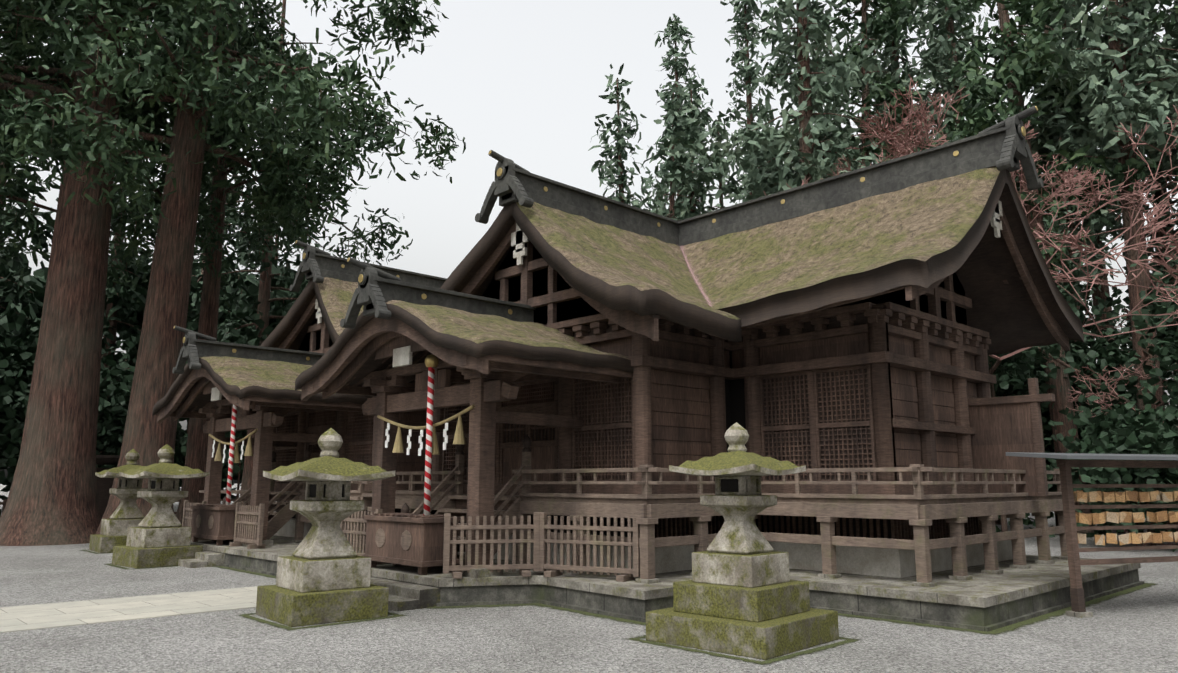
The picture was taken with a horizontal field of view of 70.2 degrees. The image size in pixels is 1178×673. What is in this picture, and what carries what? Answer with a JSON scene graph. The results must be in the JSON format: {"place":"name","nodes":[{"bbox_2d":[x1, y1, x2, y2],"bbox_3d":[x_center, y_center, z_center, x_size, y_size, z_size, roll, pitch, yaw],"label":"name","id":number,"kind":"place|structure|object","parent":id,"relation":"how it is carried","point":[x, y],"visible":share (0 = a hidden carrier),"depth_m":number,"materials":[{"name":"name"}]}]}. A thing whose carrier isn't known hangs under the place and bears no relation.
{"place":"outdoors","nodes":[
{"label":"outdoors","id":0,"kind":"place"},
{"bbox_2d":[96,455,119,518],"bbox_3d":[-18.545,5.885,31.709,2.700,2.720,1.794,9,-14,-43],"label":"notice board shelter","id":1,"kind":"object","parent":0,"point":[104,485],"visible":0.17,"depth_m":31.57,"materials":[{"name":"brown wood"}]},
{"bbox_2d":[0,484,1177,672],"bbox_3d":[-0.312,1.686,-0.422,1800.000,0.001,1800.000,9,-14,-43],"label":"ground","id":2,"kind":"structure","parent":0,"point":[1135,631],"depth_m":9.29,"materials":[{"name":"grey gravel"}]},
{"bbox_2d":[0,0,53,437],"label":"tree","id":3,"kind":"object","parent":2,"relation":"on","point":[7,297],"depth_m":39.71,"materials":[{"name":"green plant"}]},
{"bbox_2d":[0,331,134,482],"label":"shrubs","id":4,"kind":"object","parent":2,"relation":"on","point":[8,418],"visible":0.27,"depth_m":36.93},
{"bbox_2d":[0,258,136,460],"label":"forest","id":5,"kind":"object","parent":2,"relation":"on","point":[39,277],"depth_m":50.52,"materials":[{"name":"green plant"}]},
{"bbox_2d":[0,0,152,301],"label":"cedar tree","id":6,"kind":"object","parent":2,"relation":"on","point":[133,246],"depth_m":29.98,"materials":[{"name":"green plant"}]},
{"bbox_2d":[89,449,147,552],"bbox_3d":[-11.979,4.227,21.798,1.388,2.596,1.388,8,-13,-40],"label":"stone lantern","id":7,"kind":"object","parent":2,"relation":"on","point":[126,514],"visible":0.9,"depth_m":21.45,"materials":[{"name":"grey stone"}]},
{"bbox_2d":[0,496,248,516],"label":"fence","id":8,"kind":"object","parent":2,"relation":"on","point":[4,502],"visible":0.04,"depth_m":35.27,"materials":[{"name":"brown wood"}]},
{"bbox_2d":[97,19,158,466],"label":"tree","id":9,"kind":"object","parent":2,"relation":"on","point":[124,306],"depth_m":49.27,"materials":[{"name":"green plant"}]},
{"bbox_2d":[0,586,257,632],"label":"stone path","id":10,"kind":"structure","parent":2,"relation":"on","point":[39,616],"depth_m":11.56,"materials":[{"name":"beige stone"}]},
{"bbox_2d":[105,563,172,569],"bbox_3d":[-9.234,4.860,17.893,1.762,0.001,1.762,9,-14,-43],"label":"moss","id":11,"kind":"object","parent":2,"relation":"on","point":[110,564],"visible":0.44,"depth_m":17.27,"materials":[{"name":"green plant"}]},
{"bbox_2d":[0,278,294,515],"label":"shrubs","id":12,"kind":"object","parent":2,"relation":"on","point":[110,442],"depth_m":41.00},
{"bbox_2d":[112,444,209,567],"bbox_3d":[-9.234,3.609,18.111,1.364,2.552,1.364,-9,-13,41],"label":"stone lantern","id":13,"kind":"object","parent":2,"relation":"on","point":[159,535],"visible":0.98,"depth_m":17.78,"materials":[{"name":"grey stone"}]},
{"bbox_2d":[101,124,255,465],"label":"conifer","id":14,"kind":"object","parent":2,"relation":"on","point":[123,389],"depth_m":45.12,"materials":[{"name":"green plant"}]},
{"bbox_2d":[0,0,394,545],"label":"cedar tree","id":15,"kind":"object","parent":2,"relation":"on","point":[52,499],"depth_m":24.66,"materials":[{"name":"plant"}]},
{"bbox_2d":[103,250,307,503],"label":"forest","id":16,"kind":"object","parent":2,"relation":"on","point":[250,284],"depth_m":53.53,"materials":[{"name":"green plant"}]},
{"bbox_2d":[0,0,465,533],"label":"cedar tree","id":17,"kind":"object","parent":2,"relation":"on","point":[74,58],"depth_m":25.83,"materials":[{"name":"green plant"}]},
{"bbox_2d":[123,0,379,523],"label":"cedar tree","id":18,"kind":"object","parent":2,"relation":"on","point":[333,180],"depth_m":32.20,"materials":[{"name":"green plant"}]},
{"bbox_2d":[223,182,301,481],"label":"tree","id":19,"kind":"object","parent":2,"relation":"on","point":[252,264],"depth_m":57.74,"materials":[{"name":"green plant"}]},
{"bbox_2d":[199,0,347,504],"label":"cedar tree","id":20,"kind":"object","parent":2,"relation":"on","point":[253,258],"depth_m":41.75,"materials":[{"name":"green plant"}]},
{"bbox_2d":[239,612,405,629],"bbox_3d":[-3.519,3.664,11.008,1.717,0.001,1.717,9,-14,-43],"label":"moss","id":21,"kind":"object","parent":2,"relation":"on","point":[273,623],"visible":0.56,"depth_m":10.52,"materials":[{"name":"green plant"}]},
{"bbox_2d":[256,428,395,626],"bbox_3d":[-3.519,2.457,11.218,1.317,2.464,1.317,8,-13,-39],"label":"stone lantern","id":22,"kind":"object","parent":2,"relation":"on","point":[323,575],"visible":1,"depth_m":10.86,"materials":[{"name":"grey stone"}]},
{"bbox_2d":[588,63,658,210],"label":"tree","id":23,"kind":"object","parent":2,"relation":"on","point":[621,142],"depth_m":48.18,"materials":[{"name":"green plant"}]},
{"bbox_2d":[178,535,1144,631],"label":"stone platform","id":24,"kind":"structure","parent":2,"relation":"on","point":[979,601],"depth_m":11.68,"materials":[{"name":"grey stone"}]},
{"bbox_2d":[182,381,350,548],"bbox_3d":[-7.610,2.884,19.812,2.713,3.818,4.800,9,-14,-43],"label":"porch","id":25,"kind":"object","parent":24,"relation":"on","point":[257,522],"visible":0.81,"depth_m":18.75,"materials":[{"name":"brown wood"}]},
{"bbox_2d":[226,404,236,504],"bbox_3d":[-8.040,2.824,18.816,0.280,3.140,0.273,9,-14,-43],"label":"bell rope","id":26,"kind":"object","parent":25,"relation":"on","point":[231,456],"depth_m":18.81,"materials":[{"name":"red fabric"}]},
{"bbox_2d":[209,429,257,463],"bbox_3d":[-8.236,2.548,19.263,0.200,0.737,2.816,9,-14,-43],"label":"shimenawa rope","id":27,"kind":"object","parent":25,"relation":"attached to","point":[237,458],"visible":0.88,"depth_m":18.95,"materials":[{"name":"beige fabric"}]},
{"bbox_2d":[152,356,372,415],"bbox_3d":[-7.644,1.212,20.070,3.500,1.260,5.500,9,-14,-43],"label":"porch roof","id":28,"kind":"object","parent":25,"relation":"on","point":[240,378],"visible":0.5,"depth_m":18.43,"materials":[{"name":"green plant"}]},
{"bbox_2d":[340,336,639,581],"bbox_3d":[-1.676,1.822,13.699,2.713,3.818,5.972,9,-14,-43],"label":"porch","id":29,"kind":"object","parent":24,"relation":"on","point":[388,534],"visible":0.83,"depth_m":12.69,"materials":[{"name":"brown wood"}]},
{"bbox_2d":[377,404,474,455],"bbox_3d":[-2.707,1.559,13.567,0.200,0.737,2.816,9,-14,-43],"label":"shimenawa rope","id":30,"kind":"object","parent":29,"relation":"attached to","point":[459,438],"visible":0.92,"depth_m":13.31,"materials":[{"name":"beige fabric"}]},
{"bbox_2d":[423,355,438,514],"bbox_3d":[-2.511,1.835,13.119,0.280,3.140,0.273,9,-14,-43],"label":"bell rope","id":31,"kind":"object","parent":29,"relation":"on","point":[431,362],"visible":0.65,"depth_m":13.14,"materials":[{"name":"red fabric"}]},
{"bbox_2d":[295,300,653,390],"bbox_3d":[-2.114,0.224,14.373,3.500,1.260,5.500,9,-14,-43],"label":"porch roof","id":32,"kind":"object","parent":29,"relation":"on","point":[477,336],"visible":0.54,"depth_m":12.75,"materials":[{"name":"green plant"}]},
{"bbox_2d":[199,378,1067,586],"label":"verandas","id":33,"kind":"object","parent":24,"relation":"on","point":[958,534],"visible":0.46,"depth_m":12.68,"materials":[{"name":"brown wood"}]},
{"bbox_2d":[272,240,995,538],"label":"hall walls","id":34,"kind":"structure","parent":24,"relation":"on","point":[897,380],"depth_m":13.95,"materials":[{"name":"brown wood"}]},
{"bbox_2d":[261,277,362,349],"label":"hall roof","id":35,"kind":"structure","parent":34,"relation":"on","point":[334,296],"depth_m":21.22,"materials":[{"name":"plant"}]},
{"bbox_2d":[439,202,741,341],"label":"hall roof","id":36,"kind":"structure","parent":34,"relation":"on","point":[612,267],"depth_m":14.76,"materials":[{"name":"green plant"}]},
{"bbox_2d":[172,106,1043,373],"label":"roof ridges","id":37,"kind":"object","parent":36,"relation":"on","point":[1002,145],"visible":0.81,"depth_m":15.69,"materials":[{"name":"wood"}]},
{"bbox_2d":[677,244,712,305],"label":"valley petals","id":38,"kind":"object","parent":36,"relation":"on","point":[688,265],"visible":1,"depth_m":16.48,"materials":[{"name":"pink"}]},
{"bbox_2d":[157,201,1069,422],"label":"roof eaves","id":39,"kind":"object","parent":34,"relation":"on","point":[365,342],"visible":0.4,"depth_m":14.22,"materials":[{"name":"brown wood"}]},
{"bbox_2d":[681,167,1083,354],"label":"hall roof","id":40,"kind":"structure","parent":34,"relation":"on","point":[926,234],"depth_m":14.31,"materials":[{"name":"green plant"}]},
{"bbox_2d":[634,74,712,220],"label":"tree","id":41,"kind":"object","parent":2,"relation":"on","point":[682,129],"depth_m":45.96,"materials":[{"name":"green plant"}]},
{"bbox_2d":[641,14,708,220],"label":"tree","id":42,"kind":"object","parent":2,"relation":"on","point":[668,63],"depth_m":58.05,"materials":[{"name":"green plant"}]},
{"bbox_2d":[212,566,1156,634],"bbox_3d":[-2.174,5.082,19.174,10.840,0.001,23.720,9,-14,-43],"label":"moss","id":43,"kind":"object","parent":2,"relation":"on","point":[1012,627],"visible":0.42,"depth_m":11.16,"materials":[{"name":"green plant"}]},
{"bbox_2d":[659,71,721,219],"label":"tree","id":44,"kind":"object","parent":2,"relation":"on","point":[698,114],"depth_m":49.95,"materials":[{"name":"green plant"}]},
{"bbox_2d":[680,113,747,217],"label":"tree","id":45,"kind":"object","parent":2,"relation":"on","point":[729,185],"depth_m":47.77,"materials":[{"name":"green plant"}]},
{"bbox_2d":[646,422,838,659],"bbox_3d":[1.712,2.187,9.531,1.536,2.419,1.536,-9,-13,42],"label":"stone lantern","id":46,"kind":"object","parent":2,"relation":"on","point":[740,593],"visible":1,"depth_m":9.15,"materials":[{"name":"grey stone"}]},
{"bbox_2d":[628,635,859,664],"bbox_3d":[1.712,3.372,9.325,1.976,0.001,1.976,9,-14,-43],"label":"moss","id":47,"kind":"object","parent":2,"relation":"on","point":[793,655],"visible":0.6,"depth_m":8.71,"materials":[{"name":"green plant"}]},
{"bbox_2d":[717,0,774,203],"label":"tree","id":48,"kind":"object","parent":2,"relation":"on","point":[739,27],"depth_m":59.97,"materials":[{"name":"green plant"}]},
{"bbox_2d":[735,122,792,204],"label":"tree","id":49,"kind":"object","parent":2,"relation":"on","point":[746,175],"depth_m":42.06,"materials":[{"name":"green plant"}]},
{"bbox_2d":[703,0,887,199],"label":"conifer","id":50,"kind":"object","parent":2,"relation":"on","point":[772,142],"depth_m":29.60,"materials":[{"name":"green plant"}]},
{"bbox_2d":[779,0,858,180],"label":"tree","id":51,"kind":"object","parent":2,"relation":"on","point":[820,58],"depth_m":55.94,"materials":[{"name":"green plant"}]},
{"bbox_2d":[854,21,899,124],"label":"tree","id":52,"kind":"object","parent":2,"relation":"on","point":[877,52],"depth_m":57.17,"materials":[{"name":"green plant"}]},
{"bbox_2d":[816,0,951,169],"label":"tree","id":53,"kind":"object","parent":2,"relation":"on","point":[879,21],"depth_m":34.09,"materials":[{"name":"green plant"}]},
{"bbox_2d":[842,0,944,164],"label":"tree","id":54,"kind":"object","parent":2,"relation":"on","point":[905,12],"depth_m":35.27,"materials":[{"name":"green plant"}]},
{"bbox_2d":[902,0,1017,178],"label":"tree","id":55,"kind":"object","parent":2,"relation":"on","point":[921,43],"depth_m":46.49,"materials":[{"name":"plant"}]},
{"bbox_2d":[759,74,1177,373],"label":"bare tree","id":56,"kind":"object","parent":2,"relation":"on","point":[881,136],"visible":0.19,"depth_m":21.75,"materials":[{"name":"plant"}]},
{"bbox_2d":[911,0,1029,524],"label":"conifer","id":57,"kind":"object","parent":2,"relation":"on","point":[937,57],"depth_m":37.64,"materials":[{"name":"green plant"}]},
{"bbox_2d":[817,117,1177,538],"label":"bare tree","id":58,"kind":"object","parent":2,"relation":"on","point":[1075,180],"visible":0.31,"depth_m":25.24,"materials":[{"name":"plant"}]},
{"bbox_2d":[936,0,1162,536],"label":"conifer","id":59,"kind":"object","parent":2,"relation":"on","point":[977,115],"depth_m":28.72,"materials":[{"name":"green plant"}]},
{"bbox_2d":[995,390,1105,531],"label":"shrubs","id":60,"kind":"object","parent":2,"relation":"on","point":[1027,521],"depth_m":28.71,"materials":[{"name":"plant"}]},
{"bbox_2d":[1009,0,1123,501],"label":"conifer","id":61,"kind":"object","parent":2,"relation":"on","point":[1097,256],"depth_m":41.83,"materials":[{"name":"green plant"}]},
{"bbox_2d":[1032,1,1123,340],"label":"tree","id":62,"kind":"object","parent":2,"relation":"on","point":[1101,293],"depth_m":42.81,"materials":[{"name":"plant"}]},
{"bbox_2d":[988,245,1177,551],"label":"shrubs","id":63,"kind":"object","parent":2,"relation":"on","point":[1017,370],"depth_m":23.01,"materials":[{"name":"green plant"}]},
{"bbox_2d":[991,224,1177,532],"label":"shrubs","id":64,"kind":"object","parent":2,"relation":"on","point":[1123,341],"depth_m":29.17,"materials":[{"name":"plant"}]},
{"bbox_2d":[1006,452,1177,617],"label":"ema rack","id":65,"kind":"object","parent":2,"relation":"on","point":[1072,517],"visible":1,"depth_m":11.35,"materials":[{"name":"brown wood"}]},
{"bbox_2d":[1017,0,1177,531],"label":"conifer","id":66,"kind":"object","parent":2,"relation":"on","point":[1135,104],"depth_m":28.17,"materials":[{"name":"green plant"}]},
{"bbox_2d":[1065,357,1177,545],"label":"bare tree","id":67,"kind":"object","parent":2,"relation":"on","point":[1121,377],"visible":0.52,"depth_m":24.81,"materials":[{"name":"plant"}]},
{"bbox_2d":[1083,0,1177,378],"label":"tree","id":68,"kind":"object","parent":2,"relation":"on","point":[1097,227],"depth_m":30.42,"materials":[{"name":"plant"}]},
{"bbox_2d":[1151,0,1177,179],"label":"tree","id":69,"kind":"object","parent":2,"relation":"on","point":[1160,17],"visible":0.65,"depth_m":27.14,"materials":[{"name":"green plant"}]},
{"bbox_2d":[1167,384,1177,453],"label":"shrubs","id":70,"kind":"object","parent":2,"relation":"on","point":[1172,408],"visible":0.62,"depth_m":20.15,"materials":[{"name":"plant"}]},
{"bbox_2d":[0,0,1177,483],"label":"sky","id":71,"kind":"structure","parent":0,"point":[522,81],"materials":[{"name":"white"}]}
]}

